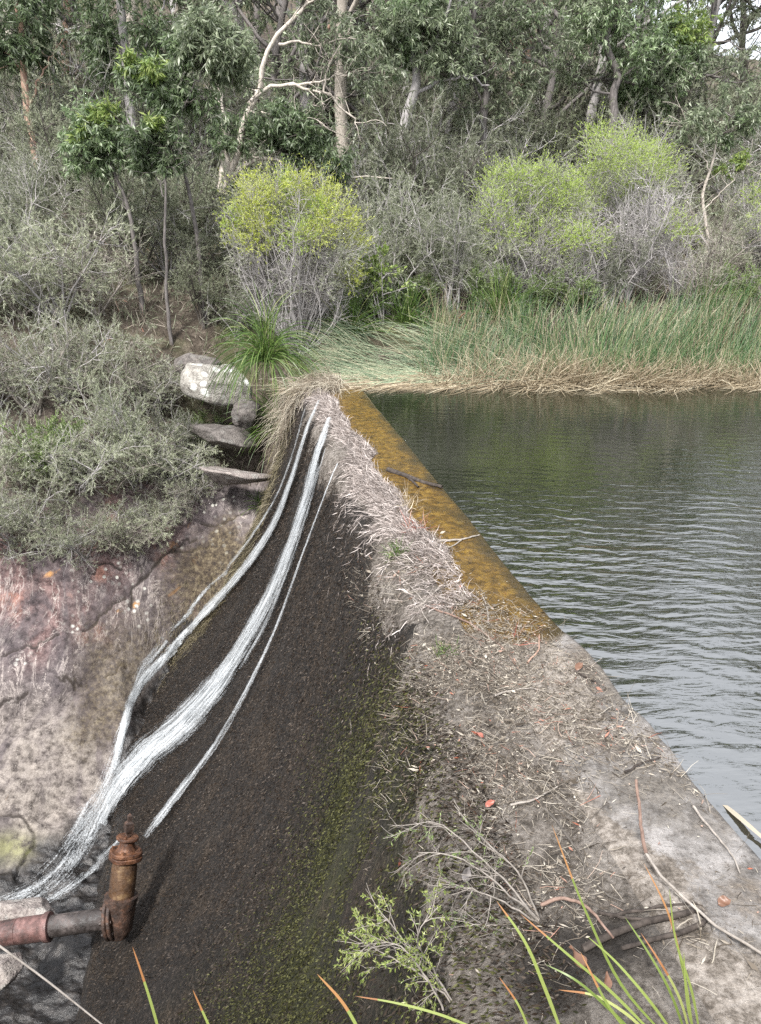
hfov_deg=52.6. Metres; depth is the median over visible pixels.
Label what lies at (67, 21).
gum tree
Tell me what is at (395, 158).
shrub
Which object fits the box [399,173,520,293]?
shrub
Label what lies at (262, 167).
shrub
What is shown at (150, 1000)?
grass tuft
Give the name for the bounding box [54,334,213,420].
shrub
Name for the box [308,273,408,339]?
strap plant
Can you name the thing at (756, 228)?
bright bush
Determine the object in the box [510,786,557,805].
twig
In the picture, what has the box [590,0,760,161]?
gum tree
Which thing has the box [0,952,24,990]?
boulder
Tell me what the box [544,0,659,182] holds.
gum tree
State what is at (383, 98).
shrub
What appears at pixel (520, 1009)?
grass tuft
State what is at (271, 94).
shrub
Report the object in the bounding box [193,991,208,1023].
grass tuft
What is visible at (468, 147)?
shrub
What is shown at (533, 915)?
heath shrub
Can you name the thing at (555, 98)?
shrub
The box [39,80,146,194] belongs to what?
shrub
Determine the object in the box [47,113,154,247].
shrub
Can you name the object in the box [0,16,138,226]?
shrub
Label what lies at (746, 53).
gum tree
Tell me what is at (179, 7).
gum tree
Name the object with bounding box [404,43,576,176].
shrub
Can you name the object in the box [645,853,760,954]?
stick
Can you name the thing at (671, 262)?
bright bush
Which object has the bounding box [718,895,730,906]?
dead leaf
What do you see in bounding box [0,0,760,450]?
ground
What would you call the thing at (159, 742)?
water stream
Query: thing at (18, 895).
water stream
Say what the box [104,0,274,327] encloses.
gum sapling
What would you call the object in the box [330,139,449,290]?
shrub
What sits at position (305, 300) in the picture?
bright bush
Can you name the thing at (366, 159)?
shrub
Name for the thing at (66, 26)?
gum tree
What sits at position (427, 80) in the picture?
shrub
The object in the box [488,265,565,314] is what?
shrub
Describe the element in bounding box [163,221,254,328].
shrub
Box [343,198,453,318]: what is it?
shrub
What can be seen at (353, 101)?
shrub
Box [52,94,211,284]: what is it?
shrub
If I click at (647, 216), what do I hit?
bare shrub
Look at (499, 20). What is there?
gum tree
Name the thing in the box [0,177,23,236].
shrub
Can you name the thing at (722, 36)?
sky
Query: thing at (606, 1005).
grass tuft
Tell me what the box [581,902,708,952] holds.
bark strip
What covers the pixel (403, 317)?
strap plant
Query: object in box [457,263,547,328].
strap plant
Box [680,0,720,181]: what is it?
gum tree
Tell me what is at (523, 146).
shrub
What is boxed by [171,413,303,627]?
water stream
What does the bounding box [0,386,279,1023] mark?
bedrock
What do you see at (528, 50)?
gum tree
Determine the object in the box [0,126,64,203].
shrub
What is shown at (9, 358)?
shrub
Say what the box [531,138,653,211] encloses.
shrub
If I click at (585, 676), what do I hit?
twig
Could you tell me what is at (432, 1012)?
grass tuft
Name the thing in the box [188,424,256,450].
boulder
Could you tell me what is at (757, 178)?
shrub
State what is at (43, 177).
shrub
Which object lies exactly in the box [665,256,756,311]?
strap plant
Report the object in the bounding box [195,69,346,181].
shrub
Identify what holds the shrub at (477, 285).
on the ground at (182, 332)
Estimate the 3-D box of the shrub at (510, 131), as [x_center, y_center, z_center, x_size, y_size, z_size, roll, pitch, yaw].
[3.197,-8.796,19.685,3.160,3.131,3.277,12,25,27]
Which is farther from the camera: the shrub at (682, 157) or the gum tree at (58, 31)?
the gum tree at (58, 31)
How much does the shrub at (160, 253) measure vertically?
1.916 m
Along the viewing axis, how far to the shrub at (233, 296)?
12.95 m
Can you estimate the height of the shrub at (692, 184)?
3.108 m
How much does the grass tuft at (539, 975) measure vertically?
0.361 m
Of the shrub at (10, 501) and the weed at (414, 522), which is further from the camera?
the shrub at (10, 501)
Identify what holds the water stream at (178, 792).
on the dam wall
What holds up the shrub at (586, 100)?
on the ground at (182, 332)
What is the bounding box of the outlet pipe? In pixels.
[0,814,142,946]
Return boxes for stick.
[415,585,444,623]
[426,605,507,652]
[437,534,479,546]
[635,779,647,853]
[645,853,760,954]
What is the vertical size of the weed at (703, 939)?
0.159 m
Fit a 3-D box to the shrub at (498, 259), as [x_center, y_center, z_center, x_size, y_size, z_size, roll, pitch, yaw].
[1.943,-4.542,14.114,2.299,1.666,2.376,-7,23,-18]
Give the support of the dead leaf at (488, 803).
on the leaf litter
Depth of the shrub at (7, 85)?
18.76 m
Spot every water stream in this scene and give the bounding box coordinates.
[7,762,120,899]
[47,840,116,899]
[70,640,167,836]
[96,417,330,823]
[110,403,317,771]
[153,463,337,827]
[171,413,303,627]
[239,457,322,668]
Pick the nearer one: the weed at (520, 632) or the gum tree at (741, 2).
the weed at (520, 632)
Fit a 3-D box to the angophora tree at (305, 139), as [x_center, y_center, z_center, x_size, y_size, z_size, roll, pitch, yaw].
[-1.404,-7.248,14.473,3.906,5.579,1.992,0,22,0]
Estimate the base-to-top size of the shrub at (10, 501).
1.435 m
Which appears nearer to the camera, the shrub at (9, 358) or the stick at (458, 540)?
the stick at (458, 540)
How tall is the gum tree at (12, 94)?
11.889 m
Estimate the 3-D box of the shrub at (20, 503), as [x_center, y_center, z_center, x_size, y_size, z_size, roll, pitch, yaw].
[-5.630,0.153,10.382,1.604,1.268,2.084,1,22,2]
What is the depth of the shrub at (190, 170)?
16.57 m
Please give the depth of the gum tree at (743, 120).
14.35 m
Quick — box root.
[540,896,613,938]
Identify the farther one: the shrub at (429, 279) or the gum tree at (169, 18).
the gum tree at (169, 18)
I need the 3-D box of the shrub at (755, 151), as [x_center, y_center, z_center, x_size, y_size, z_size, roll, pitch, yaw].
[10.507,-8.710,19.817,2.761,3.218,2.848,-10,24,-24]
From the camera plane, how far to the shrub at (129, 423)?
11.09 m
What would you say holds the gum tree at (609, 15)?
on the ground at (182, 332)
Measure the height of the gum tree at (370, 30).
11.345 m
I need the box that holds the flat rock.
[199,466,270,484]
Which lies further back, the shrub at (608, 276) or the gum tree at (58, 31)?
the gum tree at (58, 31)
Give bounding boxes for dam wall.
[76,382,760,1023]
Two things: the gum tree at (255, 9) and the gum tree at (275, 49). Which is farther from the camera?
the gum tree at (255, 9)
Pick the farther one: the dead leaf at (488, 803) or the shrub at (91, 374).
the shrub at (91, 374)
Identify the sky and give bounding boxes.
[624,0,760,59]
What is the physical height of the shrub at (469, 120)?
3.503 m
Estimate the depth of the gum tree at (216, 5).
20.16 m
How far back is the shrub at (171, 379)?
12.25 m
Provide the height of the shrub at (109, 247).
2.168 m
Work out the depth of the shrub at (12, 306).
12.57 m
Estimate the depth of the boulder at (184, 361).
12.14 m
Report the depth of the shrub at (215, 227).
14.48 m
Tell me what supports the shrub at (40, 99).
on the ground at (182, 332)
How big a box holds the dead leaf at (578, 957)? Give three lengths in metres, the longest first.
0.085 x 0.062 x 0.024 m
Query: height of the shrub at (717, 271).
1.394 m
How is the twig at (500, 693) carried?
on the dam wall
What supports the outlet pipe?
attached to the dam wall
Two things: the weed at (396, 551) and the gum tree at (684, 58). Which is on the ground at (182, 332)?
the gum tree at (684, 58)
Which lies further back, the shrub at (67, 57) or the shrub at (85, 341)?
the shrub at (67, 57)
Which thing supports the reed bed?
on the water
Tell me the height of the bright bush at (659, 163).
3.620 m
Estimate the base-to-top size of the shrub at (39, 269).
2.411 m
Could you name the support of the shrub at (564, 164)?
on the ground at (182, 332)
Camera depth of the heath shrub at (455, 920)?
2.76 m
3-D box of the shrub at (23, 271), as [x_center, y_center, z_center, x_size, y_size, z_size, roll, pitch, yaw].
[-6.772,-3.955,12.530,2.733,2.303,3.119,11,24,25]
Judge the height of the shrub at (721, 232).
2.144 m
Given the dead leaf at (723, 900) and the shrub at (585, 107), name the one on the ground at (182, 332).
the shrub at (585, 107)
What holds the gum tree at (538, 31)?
on the ground at (182, 332)
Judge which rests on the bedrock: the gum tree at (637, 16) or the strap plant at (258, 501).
the strap plant at (258, 501)
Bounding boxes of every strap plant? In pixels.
[202,274,326,414]
[222,368,288,472]
[238,486,264,517]
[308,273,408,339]
[368,274,444,333]
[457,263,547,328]
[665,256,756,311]
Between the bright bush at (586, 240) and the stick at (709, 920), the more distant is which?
the bright bush at (586, 240)
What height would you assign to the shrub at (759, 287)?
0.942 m
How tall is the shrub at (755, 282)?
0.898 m
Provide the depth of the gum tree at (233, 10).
24.05 m
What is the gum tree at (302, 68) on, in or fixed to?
on the ground at (182, 332)
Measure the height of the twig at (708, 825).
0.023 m
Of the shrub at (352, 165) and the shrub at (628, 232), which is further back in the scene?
the shrub at (352, 165)
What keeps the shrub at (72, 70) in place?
on the ground at (182, 332)
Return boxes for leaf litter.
[343,513,760,1023]
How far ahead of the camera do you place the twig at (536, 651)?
4.32 m
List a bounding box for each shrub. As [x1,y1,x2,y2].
[0,0,76,162]
[0,0,131,151]
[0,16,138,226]
[0,36,27,168]
[0,66,77,201]
[0,69,66,187]
[0,123,82,239]
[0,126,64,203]
[0,131,98,287]
[0,153,13,196]
[0,174,116,278]
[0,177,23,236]
[0,189,139,334]
[0,207,106,320]
[0,212,46,318]
[0,299,143,417]
[0,307,96,416]
[0,328,26,385]
[0,329,40,413]
[0,394,90,491]
[0,395,44,487]
[0,398,154,501]
[0,409,86,484]
[0,461,74,569]
[0,473,28,538]
[0,482,116,571]
[0,494,148,576]
[1,218,169,317]
[22,295,174,412]
[31,27,136,122]
[32,394,201,505]
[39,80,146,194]
[41,167,147,271]
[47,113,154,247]
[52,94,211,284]
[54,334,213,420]
[55,37,227,207]
[61,354,182,495]
[64,492,158,564]
[68,177,246,279]
[84,36,187,130]
[89,3,256,175]
[93,486,193,539]
[94,481,178,565]
[108,351,199,421]
[115,416,235,494]
[118,100,213,245]
[124,72,261,212]
[124,122,281,275]
[141,450,212,525]
[143,393,216,466]
[143,451,239,513]
[145,48,300,201]
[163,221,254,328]
[172,201,268,308]
[179,155,283,268]
[185,408,227,448]
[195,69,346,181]
[201,274,261,341]
[203,146,296,222]
[234,73,351,254]
[256,5,381,173]
[262,134,370,205]
[280,153,419,262]
[310,47,389,169]
[326,126,391,210]
[329,76,545,218]
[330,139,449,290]
[333,859,471,1020]
[336,264,386,315]
[337,89,447,241]
[342,191,452,289]
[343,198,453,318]
[346,1,496,206]
[361,2,529,190]
[367,45,517,259]
[381,87,564,255]
[381,799,539,939]
[386,164,500,313]
[388,267,445,311]
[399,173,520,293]
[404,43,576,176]
[428,222,540,293]
[428,900,501,953]
[429,100,569,247]
[462,258,510,316]
[472,101,573,218]
[487,47,594,182]
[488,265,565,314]
[501,41,614,214]
[508,5,629,174]
[512,143,603,259]
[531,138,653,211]
[537,1,734,164]
[540,155,710,303]
[542,271,607,315]
[548,209,630,284]
[560,181,698,289]
[571,69,710,215]
[573,112,720,252]
[574,108,695,235]
[575,209,666,313]
[603,77,760,193]
[628,0,760,216]
[651,182,760,288]
[652,233,746,311]
[675,162,754,255]
[679,127,760,229]
[680,115,760,247]
[698,190,760,288]
[699,10,760,189]
[712,259,760,306]
[720,255,760,302]
[725,224,760,289]
[728,230,760,255]
[730,130,760,185]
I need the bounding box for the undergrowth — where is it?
[0,143,760,485]
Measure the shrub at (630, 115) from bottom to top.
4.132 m
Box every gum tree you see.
[0,0,49,178]
[0,0,83,216]
[14,0,129,103]
[56,0,62,86]
[59,0,186,223]
[60,0,71,87]
[125,0,212,179]
[126,0,137,47]
[134,0,256,105]
[165,0,224,143]
[169,0,228,192]
[190,0,385,166]
[195,0,348,171]
[244,0,465,189]
[253,0,363,94]
[276,0,381,195]
[318,0,377,206]
[348,0,503,246]
[358,0,396,93]
[426,0,594,230]
[439,1,551,132]
[443,0,499,192]
[452,0,693,163]
[470,0,558,136]
[478,0,595,170]
[529,0,686,219]
[535,0,551,113]
[543,0,760,158]
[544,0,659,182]
[576,0,713,186]
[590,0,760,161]
[596,0,733,139]
[656,74,760,279]
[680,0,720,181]
[687,0,760,159]
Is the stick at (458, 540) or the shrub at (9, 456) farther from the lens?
the shrub at (9, 456)
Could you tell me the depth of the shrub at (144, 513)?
11.25 m
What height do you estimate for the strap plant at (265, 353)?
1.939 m
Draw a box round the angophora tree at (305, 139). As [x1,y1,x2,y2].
[197,0,409,266]
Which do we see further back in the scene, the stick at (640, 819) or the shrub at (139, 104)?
the shrub at (139, 104)
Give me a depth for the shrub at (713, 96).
24.65 m
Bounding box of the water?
[363,367,760,859]
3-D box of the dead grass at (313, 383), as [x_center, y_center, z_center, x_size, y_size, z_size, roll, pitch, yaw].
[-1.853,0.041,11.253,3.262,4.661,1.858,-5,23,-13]
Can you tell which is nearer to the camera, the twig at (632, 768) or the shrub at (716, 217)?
the twig at (632, 768)
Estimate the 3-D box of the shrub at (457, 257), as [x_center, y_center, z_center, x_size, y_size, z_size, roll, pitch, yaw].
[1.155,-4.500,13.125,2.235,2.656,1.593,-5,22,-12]
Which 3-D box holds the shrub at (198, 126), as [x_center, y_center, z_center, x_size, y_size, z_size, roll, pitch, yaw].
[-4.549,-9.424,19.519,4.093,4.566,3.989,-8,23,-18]
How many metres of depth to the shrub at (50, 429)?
10.87 m
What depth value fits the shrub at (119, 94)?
17.66 m
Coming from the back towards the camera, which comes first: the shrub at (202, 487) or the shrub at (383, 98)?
the shrub at (383, 98)
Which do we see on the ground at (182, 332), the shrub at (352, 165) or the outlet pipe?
the shrub at (352, 165)
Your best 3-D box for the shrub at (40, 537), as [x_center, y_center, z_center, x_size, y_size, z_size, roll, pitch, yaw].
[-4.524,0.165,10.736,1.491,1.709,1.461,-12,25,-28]
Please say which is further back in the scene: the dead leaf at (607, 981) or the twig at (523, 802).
the twig at (523, 802)
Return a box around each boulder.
[0,897,56,920]
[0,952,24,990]
[173,353,220,373]
[180,363,252,405]
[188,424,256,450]
[231,400,259,429]
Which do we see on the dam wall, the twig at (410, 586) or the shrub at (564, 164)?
the twig at (410, 586)
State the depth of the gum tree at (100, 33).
17.07 m
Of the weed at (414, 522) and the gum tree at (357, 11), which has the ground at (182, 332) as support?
the gum tree at (357, 11)
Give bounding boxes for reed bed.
[248,271,760,398]
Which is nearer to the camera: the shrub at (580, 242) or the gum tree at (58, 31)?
the shrub at (580, 242)
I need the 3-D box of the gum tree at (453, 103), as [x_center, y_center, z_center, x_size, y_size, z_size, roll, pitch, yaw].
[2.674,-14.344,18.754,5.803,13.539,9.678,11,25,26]
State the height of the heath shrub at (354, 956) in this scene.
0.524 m
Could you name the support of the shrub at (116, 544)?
on the bedrock
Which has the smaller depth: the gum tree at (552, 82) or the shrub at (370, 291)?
the shrub at (370, 291)
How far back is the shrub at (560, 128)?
19.48 m
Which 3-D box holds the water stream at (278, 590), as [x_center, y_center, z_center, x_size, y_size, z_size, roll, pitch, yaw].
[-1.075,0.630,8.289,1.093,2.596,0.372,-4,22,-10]
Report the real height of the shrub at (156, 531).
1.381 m
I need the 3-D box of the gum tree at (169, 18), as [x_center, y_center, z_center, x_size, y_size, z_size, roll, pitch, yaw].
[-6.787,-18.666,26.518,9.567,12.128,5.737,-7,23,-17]
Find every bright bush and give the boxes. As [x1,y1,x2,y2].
[213,144,384,355]
[458,142,612,296]
[542,206,630,311]
[554,102,699,286]
[631,197,711,307]
[728,162,760,285]
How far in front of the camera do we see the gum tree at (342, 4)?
19.95 m
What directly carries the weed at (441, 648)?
on the dam wall
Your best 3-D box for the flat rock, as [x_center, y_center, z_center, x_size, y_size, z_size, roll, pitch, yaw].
[-2.127,-0.499,11.336,1.088,0.237,0.883,5,6,-14]
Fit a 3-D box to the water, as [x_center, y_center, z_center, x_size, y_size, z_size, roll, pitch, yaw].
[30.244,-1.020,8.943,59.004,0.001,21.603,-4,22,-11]
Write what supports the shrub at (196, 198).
on the ground at (182, 332)
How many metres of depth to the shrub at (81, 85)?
23.56 m
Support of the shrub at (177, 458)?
on the ground at (182, 332)
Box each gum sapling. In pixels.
[56,86,170,312]
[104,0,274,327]
[116,100,212,345]
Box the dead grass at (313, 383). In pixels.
[154,353,360,691]
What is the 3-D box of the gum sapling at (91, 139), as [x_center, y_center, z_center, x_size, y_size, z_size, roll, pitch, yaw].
[-4.485,-5.133,13.075,1.848,3.696,1.392,0,22,0]
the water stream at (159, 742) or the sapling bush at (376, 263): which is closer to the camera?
the water stream at (159, 742)
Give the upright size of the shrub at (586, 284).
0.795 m
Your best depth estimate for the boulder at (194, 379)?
11.68 m
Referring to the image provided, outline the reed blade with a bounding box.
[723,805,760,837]
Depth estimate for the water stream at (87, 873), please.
8.84 m
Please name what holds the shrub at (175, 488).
on the bedrock
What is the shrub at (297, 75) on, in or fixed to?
on the ground at (182, 332)
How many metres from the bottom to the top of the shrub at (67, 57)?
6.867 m
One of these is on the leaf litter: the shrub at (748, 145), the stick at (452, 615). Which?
the stick at (452, 615)
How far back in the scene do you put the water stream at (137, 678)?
10.83 m
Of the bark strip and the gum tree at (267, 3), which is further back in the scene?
the gum tree at (267, 3)
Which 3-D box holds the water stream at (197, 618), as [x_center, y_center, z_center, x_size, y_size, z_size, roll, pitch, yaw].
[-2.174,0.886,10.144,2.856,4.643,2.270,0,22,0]
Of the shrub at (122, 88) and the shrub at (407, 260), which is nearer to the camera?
the shrub at (407, 260)
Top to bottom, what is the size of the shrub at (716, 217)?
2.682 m
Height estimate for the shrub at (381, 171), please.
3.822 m
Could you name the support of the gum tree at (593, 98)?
on the ground at (182, 332)
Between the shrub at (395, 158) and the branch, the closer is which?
the branch
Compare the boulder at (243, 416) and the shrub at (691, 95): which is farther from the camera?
the shrub at (691, 95)
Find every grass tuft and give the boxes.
[133,949,157,1023]
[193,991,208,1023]
[317,974,356,1023]
[357,996,465,1023]
[498,903,559,1023]
[499,977,527,1023]
[522,826,698,1023]
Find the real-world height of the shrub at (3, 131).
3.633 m
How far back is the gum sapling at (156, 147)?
11.87 m
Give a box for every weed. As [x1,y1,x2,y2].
[379,533,413,561]
[393,510,437,532]
[395,478,431,509]
[429,634,459,661]
[513,610,542,644]
[670,900,734,962]
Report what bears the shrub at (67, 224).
on the ground at (182, 332)
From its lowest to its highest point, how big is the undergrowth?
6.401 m
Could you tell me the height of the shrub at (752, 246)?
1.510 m
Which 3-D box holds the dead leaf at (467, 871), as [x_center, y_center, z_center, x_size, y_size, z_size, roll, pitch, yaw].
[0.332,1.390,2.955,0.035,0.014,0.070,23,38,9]
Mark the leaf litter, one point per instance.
(527, 712)
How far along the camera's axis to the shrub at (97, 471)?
10.73 m
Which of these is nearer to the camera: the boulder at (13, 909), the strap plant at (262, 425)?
the boulder at (13, 909)
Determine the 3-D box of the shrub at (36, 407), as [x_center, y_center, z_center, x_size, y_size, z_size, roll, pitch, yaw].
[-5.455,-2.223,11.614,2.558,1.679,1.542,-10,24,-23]
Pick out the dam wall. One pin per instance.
(254, 880)
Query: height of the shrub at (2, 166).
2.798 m
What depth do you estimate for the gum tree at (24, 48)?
17.20 m
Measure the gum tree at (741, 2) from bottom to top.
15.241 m
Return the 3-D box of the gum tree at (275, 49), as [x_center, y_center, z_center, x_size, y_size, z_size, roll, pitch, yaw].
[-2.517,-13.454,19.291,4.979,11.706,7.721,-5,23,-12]
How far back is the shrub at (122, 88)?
23.62 m
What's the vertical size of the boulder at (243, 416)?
0.444 m
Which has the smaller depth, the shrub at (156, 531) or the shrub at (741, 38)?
the shrub at (156, 531)
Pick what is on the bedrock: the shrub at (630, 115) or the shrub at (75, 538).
the shrub at (75, 538)
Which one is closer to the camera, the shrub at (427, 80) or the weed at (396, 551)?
the weed at (396, 551)
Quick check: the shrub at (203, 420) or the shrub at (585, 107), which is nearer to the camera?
the shrub at (203, 420)
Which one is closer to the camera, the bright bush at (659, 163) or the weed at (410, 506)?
the weed at (410, 506)
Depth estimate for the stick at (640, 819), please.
2.90 m
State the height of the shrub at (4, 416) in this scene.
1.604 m
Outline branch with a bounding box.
[386,467,442,487]
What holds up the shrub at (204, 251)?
on the ground at (182, 332)
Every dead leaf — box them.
[462,866,470,882]
[485,800,494,806]
[569,945,586,971]
[575,662,582,669]
[604,971,611,988]
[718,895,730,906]
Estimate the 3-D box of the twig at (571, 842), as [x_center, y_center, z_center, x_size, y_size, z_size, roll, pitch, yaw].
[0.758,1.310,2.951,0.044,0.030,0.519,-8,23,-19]
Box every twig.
[393,571,424,602]
[494,687,552,696]
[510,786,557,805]
[526,634,539,662]
[543,807,625,903]
[573,669,599,685]
[624,757,661,772]
[693,805,740,873]
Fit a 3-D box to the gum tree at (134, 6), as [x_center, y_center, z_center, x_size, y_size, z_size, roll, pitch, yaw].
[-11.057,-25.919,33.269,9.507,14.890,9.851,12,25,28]
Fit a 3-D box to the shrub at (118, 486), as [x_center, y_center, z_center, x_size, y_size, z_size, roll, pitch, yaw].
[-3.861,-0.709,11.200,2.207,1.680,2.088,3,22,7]
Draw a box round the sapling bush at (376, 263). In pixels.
[348,228,419,324]
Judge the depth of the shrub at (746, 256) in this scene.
15.03 m
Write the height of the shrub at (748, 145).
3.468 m
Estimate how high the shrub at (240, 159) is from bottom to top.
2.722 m
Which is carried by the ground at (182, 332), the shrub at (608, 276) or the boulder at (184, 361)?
the shrub at (608, 276)
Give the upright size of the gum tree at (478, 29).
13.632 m
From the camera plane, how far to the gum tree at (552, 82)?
20.71 m
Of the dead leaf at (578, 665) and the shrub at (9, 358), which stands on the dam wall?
the dead leaf at (578, 665)
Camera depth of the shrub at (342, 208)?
16.20 m
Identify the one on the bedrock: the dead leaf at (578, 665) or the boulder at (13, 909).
the boulder at (13, 909)
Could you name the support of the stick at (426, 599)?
on the dam wall
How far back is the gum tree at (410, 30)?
16.18 m
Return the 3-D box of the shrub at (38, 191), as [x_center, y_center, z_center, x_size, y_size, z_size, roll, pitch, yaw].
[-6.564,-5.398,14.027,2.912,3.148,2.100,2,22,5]
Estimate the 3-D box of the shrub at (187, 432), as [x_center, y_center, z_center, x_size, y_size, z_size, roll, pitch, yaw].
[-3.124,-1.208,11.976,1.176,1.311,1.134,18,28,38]
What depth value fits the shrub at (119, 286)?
12.98 m
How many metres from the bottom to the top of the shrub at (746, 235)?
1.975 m

